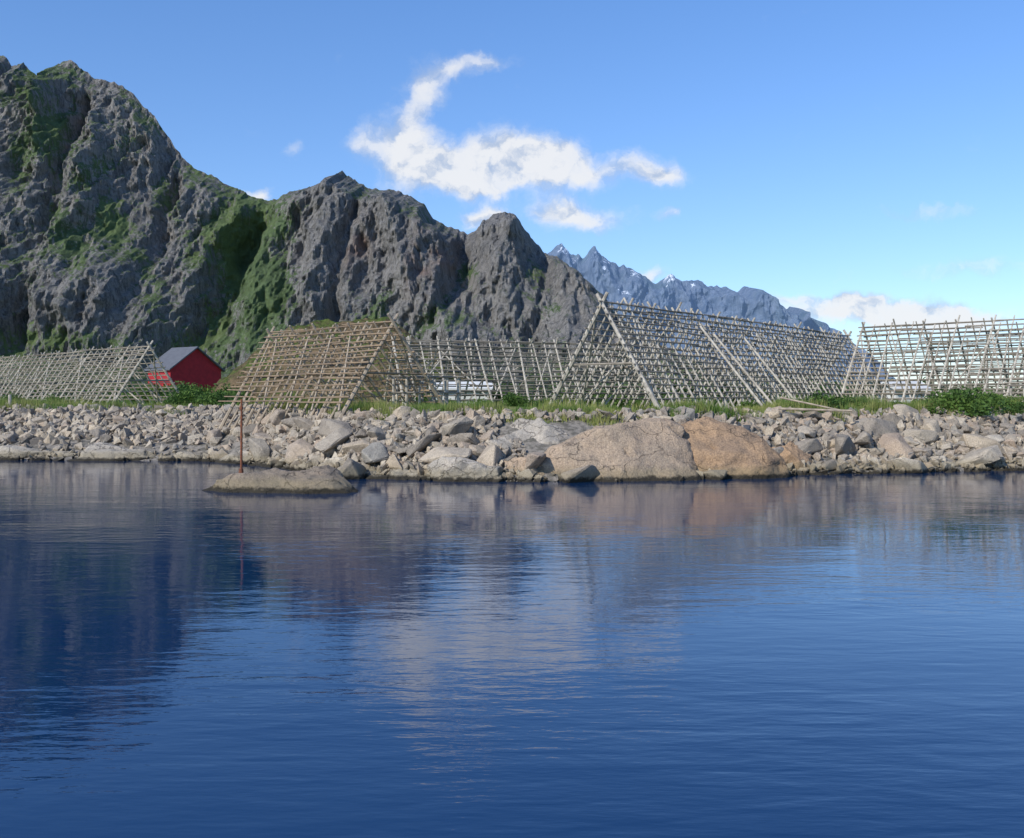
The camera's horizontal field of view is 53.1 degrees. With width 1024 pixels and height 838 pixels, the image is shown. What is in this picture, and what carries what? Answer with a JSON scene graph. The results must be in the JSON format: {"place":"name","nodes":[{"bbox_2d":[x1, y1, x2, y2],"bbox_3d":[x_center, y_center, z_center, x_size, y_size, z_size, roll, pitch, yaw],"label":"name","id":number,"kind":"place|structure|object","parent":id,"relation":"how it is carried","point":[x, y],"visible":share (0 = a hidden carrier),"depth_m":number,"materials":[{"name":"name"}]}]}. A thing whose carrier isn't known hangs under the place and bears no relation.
{"place":"outdoors","nodes":[
{"label":"outdoors","id":0,"kind":"place"},
{"bbox_2d":[209,317,493,404],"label":"hill","id":1,"kind":"structure","parent":0,"point":[231,378],"depth_m":97.31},
{"bbox_2d":[0,55,852,389],"bbox_3d":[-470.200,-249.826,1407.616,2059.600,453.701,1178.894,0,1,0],"label":"mountain","id":2,"kind":"structure","parent":0,"point":[122,223],"depth_m":1134.79,"materials":[{"name":"stone"}]},
{"bbox_2d":[0,460,1023,837],"bbox_3d":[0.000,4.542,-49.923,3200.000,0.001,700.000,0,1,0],"label":"water","id":3,"kind":"structure","parent":0,"point":[182,654],"depth_m":14.30,"materials":[{"name":"blue liquid"}]},
{"bbox_2d":[202,465,357,493],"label":"skerry","id":4,"kind":"structure","parent":3,"relation":"in","point":[326,479],"depth_m":39.86,"materials":[{"name":"stone"}]},
{"bbox_2d":[239,399,243,472],"bbox_3d":[-10.750,0.945,40.625,0.209,3.481,0.220,0,1,0],"label":"marker pole","id":5,"kind":"object","parent":4,"relation":"on","point":[241,438],"visible":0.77,"depth_m":40.59,"materials":[{"name":"metal"}]},
{"bbox_2d":[0,397,1023,480],"bbox_3d":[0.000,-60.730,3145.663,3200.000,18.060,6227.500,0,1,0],"label":"ground","id":6,"kind":"structure","parent":0,"point":[571,428],"depth_m":51.80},
{"bbox_2d":[0,445,76,459],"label":"rock outcrop","id":7,"kind":"object","parent":6,"relation":"on","point":[7,452],"visible":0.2,"depth_m":61.59,"materials":[{"name":"stone"}]},
{"bbox_2d":[0,340,178,403],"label":"fish drying rack","id":8,"kind":"object","parent":6,"relation":"on","point":[91,381],"visible":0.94,"depth_m":94.43,"materials":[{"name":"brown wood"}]},
{"bbox_2d":[67,442,156,460],"bbox_3d":[-23.336,2.899,61.794,6.851,3.056,4.311,0,1,-9],"label":"rock outcrop","id":9,"kind":"object","parent":6,"relation":"on","point":[100,451],"visible":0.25,"depth_m":60.59,"materials":[{"name":"stone"}]},
{"bbox_2d":[128,384,174,402],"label":"shrub","id":10,"kind":"object","parent":6,"relation":"on","point":[147,393],"visible":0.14,"depth_m":110.41,"materials":[{"name":"green plant"}]},
{"bbox_2d":[147,381,195,404],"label":"shrub","id":11,"kind":"object","parent":6,"relation":"on","point":[163,398],"visible":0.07,"depth_m":106.37,"materials":[{"name":"green plant"}]},
{"bbox_2d":[144,346,224,390],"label":"red barn","id":12,"kind":"structure","parent":6,"relation":"on","point":[195,365],"depth_m":136.69,"materials":[{"name":"paint"}]},
{"bbox_2d":[164,385,207,405],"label":"shrub","id":13,"kind":"object","parent":6,"relation":"on","point":[182,396],"visible":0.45,"depth_m":78.79,"materials":[{"name":"green plant"}]},
{"bbox_2d":[173,451,207,460],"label":"rock outcrop","id":14,"kind":"object","parent":6,"relation":"on","point":[188,455],"visible":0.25,"depth_m":60.16,"materials":[{"name":"stone"}]},
{"bbox_2d":[170,382,210,395],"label":"shrub","id":15,"kind":"object","parent":6,"relation":"on","point":[188,388],"depth_m":99.12,"materials":[{"name":"green plant"}]},
{"bbox_2d":[186,393,209,404],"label":"shrub","id":16,"kind":"object","parent":6,"relation":"on","point":[197,402],"visible":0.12,"depth_m":77.78,"materials":[{"name":"green plant"}]},
{"bbox_2d":[186,383,217,393],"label":"shrub","id":17,"kind":"object","parent":6,"relation":"on","point":[207,388],"visible":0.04,"depth_m":97.76,"materials":[{"name":"green plant"}]},
{"bbox_2d":[197,389,249,405],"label":"shrub","id":18,"kind":"object","parent":6,"relation":"on","point":[215,397],"visible":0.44,"depth_m":75.34,"materials":[{"name":"green plant"}]},
{"bbox_2d":[215,450,250,463],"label":"rock outcrop","id":19,"kind":"object","parent":6,"relation":"on","point":[232,458],"visible":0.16,"depth_m":57.97,"materials":[{"name":"stone"}]},
{"bbox_2d":[217,383,250,394],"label":"shrub","id":20,"kind":"object","parent":6,"relation":"on","point":[224,388],"visible":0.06,"depth_m":93.29,"materials":[{"name":"green plant"}]},
{"bbox_2d":[222,392,253,404],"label":"shrub","id":21,"kind":"object","parent":6,"relation":"on","point":[237,403],"visible":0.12,"depth_m":70.17,"materials":[{"name":"green plant"}]},
{"bbox_2d":[311,455,321,465],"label":"boulder","id":22,"kind":"object","parent":6,"relation":"on","point":[315,459],"visible":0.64,"depth_m":50.81,"materials":[{"name":"stone"}]},
{"bbox_2d":[218,313,443,434],"bbox_3d":[-11.299,-2.365,62.071,7.815,7.261,14.660,-1,1,-43],"label":"fish drying rack","id":23,"kind":"object","parent":6,"relation":"on","point":[343,373],"visible":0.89,"depth_m":60.66,"materials":[{"name":"beige wood"}]},
{"bbox_2d":[340,458,365,479],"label":"boulder","id":24,"kind":"object","parent":6,"relation":"on","point":[351,469],"visible":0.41,"depth_m":46.23,"materials":[{"name":"stone"}]},
{"bbox_2d":[388,468,426,479],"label":"rock outcrop","id":25,"kind":"object","parent":6,"relation":"on","point":[395,474],"visible":0.17,"depth_m":46.24,"materials":[{"name":"stone"}]},
{"bbox_2d":[388,375,463,405],"bbox_3d":[-5.072,-1.506,60.874,4.827,2.093,2.051,0,1,-13],"label":"wooden trestle","id":26,"kind":"object","parent":6,"relation":"on","point":[446,388],"visible":0.7,"depth_m":60.22,"materials":[{"name":"grey wood"}]},
{"bbox_2d":[436,380,492,403],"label":"white shed","id":27,"kind":"structure","parent":6,"relation":"on","point":[476,382],"depth_m":88.62,"materials":[{"name":"paint"}]},
{"bbox_2d":[427,456,502,481],"bbox_3d":[-1.820,3.507,46.112,4.782,3.683,2.647,0,1,0],"label":"rock outcrop","id":28,"kind":"object","parent":6,"relation":"on","point":[445,469],"visible":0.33,"depth_m":45.06,"materials":[{"name":"stone"}]},
{"bbox_2d":[0,402,1023,481],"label":"rubble","id":29,"kind":"object","parent":6,"relation":"on","point":[415,423],"visible":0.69,"depth_m":54.09,"materials":[{"name":"stone"}]},
{"bbox_2d":[0,433,15,442],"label":"boulder","id":30,"kind":"object","parent":29,"relation":"on","point":[7,437],"visible":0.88,"depth_m":64.70,"materials":[{"name":"stone"}]},
{"bbox_2d":[27,416,48,422],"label":"boulder","id":31,"kind":"object","parent":29,"relation":"on","point":[39,419],"visible":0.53,"depth_m":67.74,"materials":[{"name":"stone"}]},
{"bbox_2d":[89,429,106,438],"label":"boulder","id":32,"kind":"object","parent":29,"relation":"on","point":[98,433],"visible":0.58,"depth_m":64.50,"materials":[{"name":"stone"}]},
{"bbox_2d":[206,429,222,440],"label":"boulder","id":33,"kind":"object","parent":29,"relation":"on","point":[214,433],"visible":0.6,"depth_m":62.82,"materials":[{"name":"stone"}]},
{"bbox_2d":[243,423,260,437],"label":"boulder","id":34,"kind":"object","parent":29,"relation":"on","point":[248,429],"visible":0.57,"depth_m":61.17,"materials":[{"name":"stone"}]},
{"bbox_2d":[244,433,268,438],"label":"boulder","id":35,"kind":"object","parent":29,"relation":"on","point":[261,435],"visible":0.61,"depth_m":58.97,"materials":[{"name":"stone"}]},
{"bbox_2d":[248,438,270,462],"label":"boulder","id":36,"kind":"object","parent":29,"relation":"on","point":[260,449],"visible":0.88,"depth_m":56.45,"materials":[{"name":"stone"}]},
{"bbox_2d":[269,409,289,425],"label":"boulder","id":37,"kind":"object","parent":29,"relation":"on","point":[276,417],"visible":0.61,"depth_m":59.50,"materials":[{"name":"stone"}]},
{"bbox_2d":[281,416,306,427],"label":"boulder","id":38,"kind":"object","parent":29,"relation":"on","point":[288,422],"visible":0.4,"depth_m":57.97,"materials":[{"name":"stone"}]},
{"bbox_2d":[284,439,313,464],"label":"boulder","id":39,"kind":"object","parent":29,"relation":"on","point":[298,447],"visible":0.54,"depth_m":53.08,"materials":[{"name":"stone"}]},
{"bbox_2d":[293,418,312,429],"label":"boulder","id":40,"kind":"object","parent":29,"relation":"on","point":[303,423],"visible":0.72,"depth_m":56.57,"materials":[{"name":"stone"}]},
{"bbox_2d":[314,427,355,451],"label":"boulder","id":41,"kind":"object","parent":29,"relation":"on","point":[335,438],"visible":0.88,"depth_m":50.87,"materials":[{"name":"stone"}]},
{"bbox_2d":[318,418,351,436],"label":"boulder","id":42,"kind":"object","parent":29,"relation":"on","point":[327,427],"visible":0.49,"depth_m":52.53,"materials":[{"name":"stone"}]},
{"bbox_2d":[326,457,345,466],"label":"boulder","id":43,"kind":"object","parent":29,"relation":"on","point":[333,461],"visible":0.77,"depth_m":49.41,"materials":[{"name":"stone"}]},
{"bbox_2d":[342,440,369,453],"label":"boulder","id":44,"kind":"object","parent":29,"relation":"on","point":[359,446],"visible":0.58,"depth_m":49.33,"materials":[{"name":"stone"}]},
{"bbox_2d":[361,442,389,463],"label":"boulder","id":45,"kind":"object","parent":29,"relation":"on","point":[374,452],"visible":0.78,"depth_m":48.10,"materials":[{"name":"stone"}]},
{"bbox_2d":[366,422,387,440],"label":"boulder","id":46,"kind":"object","parent":29,"relation":"on","point":[375,431],"visible":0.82,"depth_m":50.10,"materials":[{"name":"stone"}]},
{"bbox_2d":[386,454,402,469],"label":"boulder","id":47,"kind":"object","parent":29,"relation":"on","point":[392,461],"visible":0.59,"depth_m":47.21,"materials":[{"name":"stone"}]},
{"bbox_2d":[390,406,413,420],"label":"boulder","id":48,"kind":"object","parent":29,"relation":"on","point":[398,412],"visible":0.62,"depth_m":52.17,"materials":[{"name":"stone"}]},
{"bbox_2d":[406,433,441,456],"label":"boulder","id":49,"kind":"object","parent":29,"relation":"on","point":[423,443],"visible":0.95,"depth_m":47.96,"materials":[{"name":"stone"}]},
{"bbox_2d":[418,447,472,462],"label":"boulder","id":50,"kind":"object","parent":29,"relation":"on","point":[431,455],"visible":0.79,"depth_m":46.59,"materials":[{"name":"stone"}]},
{"bbox_2d":[441,416,472,436],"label":"boulder","id":51,"kind":"object","parent":29,"relation":"on","point":[461,425],"visible":0.7,"depth_m":48.61,"materials":[{"name":"stone"}]},
{"bbox_2d":[446,433,479,446],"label":"boulder","id":52,"kind":"object","parent":29,"relation":"on","point":[472,438],"visible":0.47,"depth_m":47.94,"materials":[{"name":"stone"}]},
{"bbox_2d":[479,429,493,440],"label":"boulder","id":53,"kind":"object","parent":29,"relation":"on","point":[487,436],"visible":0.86,"depth_m":48.35,"materials":[{"name":"stone"}]},
{"bbox_2d":[477,445,502,465],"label":"boulder","id":54,"kind":"object","parent":29,"relation":"on","point":[490,455],"visible":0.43,"depth_m":46.15,"materials":[{"name":"stone"}]},
{"bbox_2d":[524,452,545,469],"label":"boulder","id":55,"kind":"object","parent":29,"relation":"on","point":[535,459],"visible":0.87,"depth_m":45.19,"materials":[{"name":"stone"}]},
{"bbox_2d":[561,464,598,482],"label":"boulder","id":56,"kind":"object","parent":29,"relation":"on","point":[588,473],"visible":0.67,"depth_m":44.56,"materials":[{"name":"stone"}]},
{"bbox_2d":[674,406,694,420],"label":"boulder","id":57,"kind":"object","parent":29,"relation":"on","point":[689,412],"visible":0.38,"depth_m":52.07,"materials":[{"name":"stone"}]},
{"bbox_2d":[742,413,766,423],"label":"boulder","id":58,"kind":"object","parent":29,"relation":"on","point":[758,420],"visible":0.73,"depth_m":53.47,"materials":[{"name":"stone"}]},
{"bbox_2d":[766,410,780,419],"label":"boulder","id":59,"kind":"object","parent":29,"relation":"on","point":[776,414],"visible":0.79,"depth_m":54.44,"materials":[{"name":"stone"}]},
{"bbox_2d":[797,425,816,437],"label":"boulder","id":60,"kind":"object","parent":29,"relation":"on","point":[804,430],"visible":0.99,"depth_m":52.97,"materials":[{"name":"stone"}]},
{"bbox_2d":[794,438,822,453],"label":"boulder","id":61,"kind":"object","parent":29,"relation":"on","point":[813,445],"visible":0.51,"depth_m":51.05,"materials":[{"name":"stone"}]},
{"bbox_2d":[800,411,826,419],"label":"boulder","id":62,"kind":"object","parent":29,"relation":"on","point":[816,414],"visible":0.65,"depth_m":54.63,"materials":[{"name":"stone"}]},
{"bbox_2d":[778,407,851,411],"bbox_3d":[15.997,-0.500,54.091,3.740,0.220,0.140,0,1,16],"label":"wooden log","id":63,"kind":"object","parent":29,"relation":"on","point":[800,409],"visible":1,"depth_m":54.11,"materials":[{"name":"beige wood"}]},
{"bbox_2d":[821,459,836,469],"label":"boulder","id":64,"kind":"object","parent":29,"relation":"on","point":[830,464],"visible":0.97,"depth_m":49.92,"materials":[{"name":"stone"}]},
{"bbox_2d":[835,434,855,455],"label":"boulder","id":65,"kind":"object","parent":29,"relation":"on","point":[843,443],"visible":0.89,"depth_m":51.23,"materials":[{"name":"stone"}]},
{"bbox_2d":[853,431,871,446],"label":"boulder","id":66,"kind":"object","parent":29,"relation":"on","point":[863,437],"visible":0.9,"depth_m":51.97,"materials":[{"name":"stone"}]},
{"bbox_2d":[855,418,898,437],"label":"boulder","id":67,"kind":"object","parent":29,"relation":"on","point":[876,426],"visible":0.59,"depth_m":54.08,"materials":[{"name":"stone"}]},
{"bbox_2d":[869,448,885,455],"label":"boulder","id":68,"kind":"object","parent":29,"relation":"on","point":[880,451],"visible":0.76,"depth_m":51.76,"materials":[{"name":"stone"}]},
{"bbox_2d":[882,413,903,426],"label":"boulder","id":69,"kind":"object","parent":29,"relation":"on","point":[894,418],"visible":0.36,"depth_m":55.37,"materials":[{"name":"stone"}]},
{"bbox_2d":[875,433,914,458],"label":"boulder","id":70,"kind":"object","parent":29,"relation":"on","point":[892,443],"visible":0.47,"depth_m":52.10,"materials":[{"name":"stone"}]},
{"bbox_2d":[893,404,917,417],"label":"boulder","id":71,"kind":"object","parent":29,"relation":"on","point":[902,408],"visible":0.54,"depth_m":56.81,"materials":[{"name":"stone"}]},
{"bbox_2d":[900,428,937,442],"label":"boulder","id":72,"kind":"object","parent":29,"relation":"on","point":[928,436],"visible":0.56,"depth_m":53.82,"materials":[{"name":"stone"}]},
{"bbox_2d":[912,448,932,455],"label":"boulder","id":73,"kind":"object","parent":29,"relation":"on","point":[929,452],"visible":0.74,"depth_m":52.57,"materials":[{"name":"stone"}]},
{"bbox_2d":[920,418,940,432],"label":"boulder","id":74,"kind":"object","parent":29,"relation":"on","point":[931,424],"visible":0.53,"depth_m":54.95,"materials":[{"name":"stone"}]},
{"bbox_2d":[953,434,1004,455],"bbox_3d":[24.483,1.290,54.197,3.123,1.047,1.626,19,1,-2],"label":"boulder","id":75,"kind":"object","parent":29,"relation":"on","point":[975,441],"visible":0.55,"depth_m":53.51,"materials":[{"name":"stone"}]},
{"bbox_2d":[956,445,1002,464],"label":"boulder","id":76,"kind":"object","parent":29,"relation":"on","point":[988,455],"visible":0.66,"depth_m":51.79,"materials":[{"name":"stone"}]},
{"bbox_2d":[0,391,1023,426],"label":"grass","id":77,"kind":"structure","parent":6,"relation":"on","point":[548,407],"depth_m":55.84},
{"bbox_2d":[780,397,835,408],"bbox_3d":[16.097,-0.815,55.190,3.250,0.788,0.100,0,1,22],"label":"wooden log","id":78,"kind":"object","parent":77,"relation":"on","point":[806,403],"visible":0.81,"depth_m":55.24,"materials":[{"name":"beige wood"}]},
{"bbox_2d":[2,373,1022,401],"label":"woodland","id":79,"kind":"object","parent":6,"relation":"on","point":[684,390],"visible":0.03,"depth_m":163.43,"materials":[{"name":"green plant"}]},
{"bbox_2d":[500,392,536,406],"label":"shrub","id":80,"kind":"object","parent":6,"relation":"on","point":[514,400],"visible":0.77,"depth_m":75.18,"materials":[{"name":"green plant"}]},
{"bbox_2d":[503,457,544,475],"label":"rock outcrop","id":81,"kind":"object","parent":6,"relation":"on","point":[519,463],"visible":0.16,"depth_m":45.84,"materials":[{"name":"beige stone"}]},
{"bbox_2d":[381,336,671,404],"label":"fish drying rack","id":82,"kind":"object","parent":6,"relation":"on","point":[485,377],"visible":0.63,"depth_m":80.73,"materials":[{"name":"grey wood"}]},
{"bbox_2d":[489,418,568,445],"bbox_3d":[0.702,3.448,49.205,5.897,7.013,4.229,0,1,-23],"label":"rock outcrop","id":83,"kind":"object","parent":6,"relation":"on","point":[540,430],"visible":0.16,"depth_m":48.73,"materials":[{"name":"stone"}]},
{"bbox_2d":[406,335,654,399],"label":"fish drying rack","id":84,"kind":"object","parent":6,"relation":"on","point":[491,359],"visible":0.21,"depth_m":96.92,"materials":[{"name":"grey wood"}]},
{"bbox_2d":[592,390,627,408],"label":"shrub","id":85,"kind":"object","parent":6,"relation":"on","point":[599,401],"visible":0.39,"depth_m":65.16,"materials":[{"name":"green plant"}]},
{"bbox_2d":[539,418,701,481],"bbox_3d":[4.417,3.183,48.143,9.047,6.482,6.428,0,1,0],"label":"boulder","id":86,"kind":"object","parent":6,"relation":"on","point":[652,449],"visible":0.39,"depth_m":46.10,"materials":[{"name":"beige stone"}]},
{"bbox_2d":[703,470,727,479],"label":"boulder","id":87,"kind":"object","parent":6,"relation":"on","point":[715,474],"visible":0.57,"depth_m":46.07,"materials":[{"name":"stone"}]},
{"bbox_2d":[549,292,889,407],"bbox_3d":[16.824,-3.958,71.816,7.645,6.814,39.610,1,1,38],"label":"fish drying rack","id":88,"kind":"object","parent":6,"relation":"on","point":[640,367],"visible":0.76,"depth_m":64.88,"materials":[{"name":"grey wood"}]},
{"bbox_2d":[700,326,762,404],"bbox_3d":[12.759,-2.979,59.255,0.150,5.091,4.700,-1,1,-42],"label":"leaning pole","id":89,"kind":"object","parent":6,"relation":"on","point":[734,370],"visible":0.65,"depth_m":59.17,"materials":[{"name":"grey wood"}]},
{"bbox_2d":[681,416,790,478],"bbox_3d":[9.827,3.220,49.319,6.780,6.714,5.831,0,1,0],"label":"boulder","id":90,"kind":"object","parent":6,"relation":"on","point":[737,452],"visible":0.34,"depth_m":47.23,"materials":[{"name":"orange stone"}]},
{"bbox_2d":[713,334,772,402],"bbox_3d":[13.999,-2.830,61.448,4.485,4.792,0.150,1,1,43],"label":"leaning pole","id":91,"kind":"object","parent":6,"relation":"on","point":[746,373],"visible":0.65,"depth_m":61.44,"materials":[{"name":"grey wood"}]},
{"bbox_2d":[744,338,794,399],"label":"leaning pole","id":92,"kind":"object","parent":6,"relation":"on","point":[771,371],"visible":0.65,"depth_m":65.55,"materials":[{"name":"grey wood"}]},
{"bbox_2d":[772,441,811,469],"bbox_3d":[13.360,2.985,50.673,3.666,3.806,2.189,0,1,0],"label":"rock outcrop","id":93,"kind":"object","parent":6,"relation":"on","point":[793,453],"visible":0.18,"depth_m":49.93,"materials":[{"name":"beige stone"}]},
{"bbox_2d":[803,390,845,408],"bbox_3d":[17.691,-0.964,57.809,2.334,1.415,3.518,1,1,36],"label":"shrub","id":94,"kind":"object","parent":6,"relation":"on","point":[832,402],"visible":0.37,"depth_m":57.31,"materials":[{"name":"green plant"}]},
{"bbox_2d":[839,396,868,406],"bbox_3d":[19.457,-0.842,58.849,2.926,0.988,2.282,-1,2,-44],"label":"shrub","id":95,"kind":"object","parent":6,"relation":"on","point":[855,401],"visible":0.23,"depth_m":58.80,"materials":[{"name":"green plant"}]},
{"bbox_2d":[873,381,931,402],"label":"white shed","id":96,"kind":"structure","parent":6,"relation":"on","point":[899,387],"depth_m":88.53,"materials":[{"name":"paint"}]},
{"bbox_2d":[887,448,935,472],"bbox_3d":[19.815,2.254,50.649,2.674,1.138,1.759,19,-11,-23],"label":"boulder","id":97,"kind":"object","parent":6,"relation":"on","point":[912,465],"visible":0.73,"depth_m":50.09,"materials":[{"name":"stone"}]},
{"bbox_2d":[839,314,1023,401],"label":"fish drying rack","id":98,"kind":"object","parent":6,"relation":"on","point":[934,367],"visible":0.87,"depth_m":74.98,"materials":[{"name":"grey wood"}]},
{"bbox_2d":[920,399,962,413],"bbox_3d":[24.208,-0.652,57.929,2.479,0.947,2.534,0,1,16],"label":"shrub","id":99,"kind":"object","parent":6,"relation":"on","point":[934,405],"visible":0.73,"depth_m":57.38,"materials":[{"name":"green plant"}]},
{"bbox_2d":[922,386,1011,416],"bbox_3d":[26.098,-0.973,58.194,4.877,1.938,3.804,-1,1,-32],"label":"shrub","id":100,"kind":"object","parent":6,"relation":"on","point":[970,402],"visible":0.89,"depth_m":57.85,"materials":[{"name":"green plant"}]},
{"bbox_2d":[925,332,1023,397],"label":"fish drying rack","id":101,"kind":"object","parent":6,"relation":"on","point":[965,373],"visible":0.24,"depth_m":95.75,"materials":[{"name":"grey wood"}]},
{"bbox_2d":[985,434,1004,443],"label":"boulder","id":102,"kind":"object","parent":6,"relation":"on","point":[1000,438],"visible":0.57,"depth_m":54.95,"materials":[{"name":"stone"}]},
{"bbox_2d":[982,390,1022,410],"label":"shrub","id":103,"kind":"object","parent":6,"relation":"on","point":[998,399],"visible":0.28,"depth_m":59.63,"materials":[{"name":"green plant"}]},
{"bbox_2d":[1004,401,1023,415],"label":"shrub","id":104,"kind":"object","parent":6,"relation":"on","point":[1015,407],"visible":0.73,"depth_m":58.48,"materials":[{"name":"green plant"}]},
{"bbox_2d":[0,0,1023,387],"label":"sky","id":105,"kind":"structure","parent":0,"point":[849,163],"materials":[{"name":"blue"}]},
{"bbox_2d":[547,243,894,383],"bbox_3d":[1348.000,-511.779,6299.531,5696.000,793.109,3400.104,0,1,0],"label":"mountain","id":106,"kind":"structure","parent":0,"point":[597,270],"depth_m":4970.24,"materials":[{"name":"stone"}]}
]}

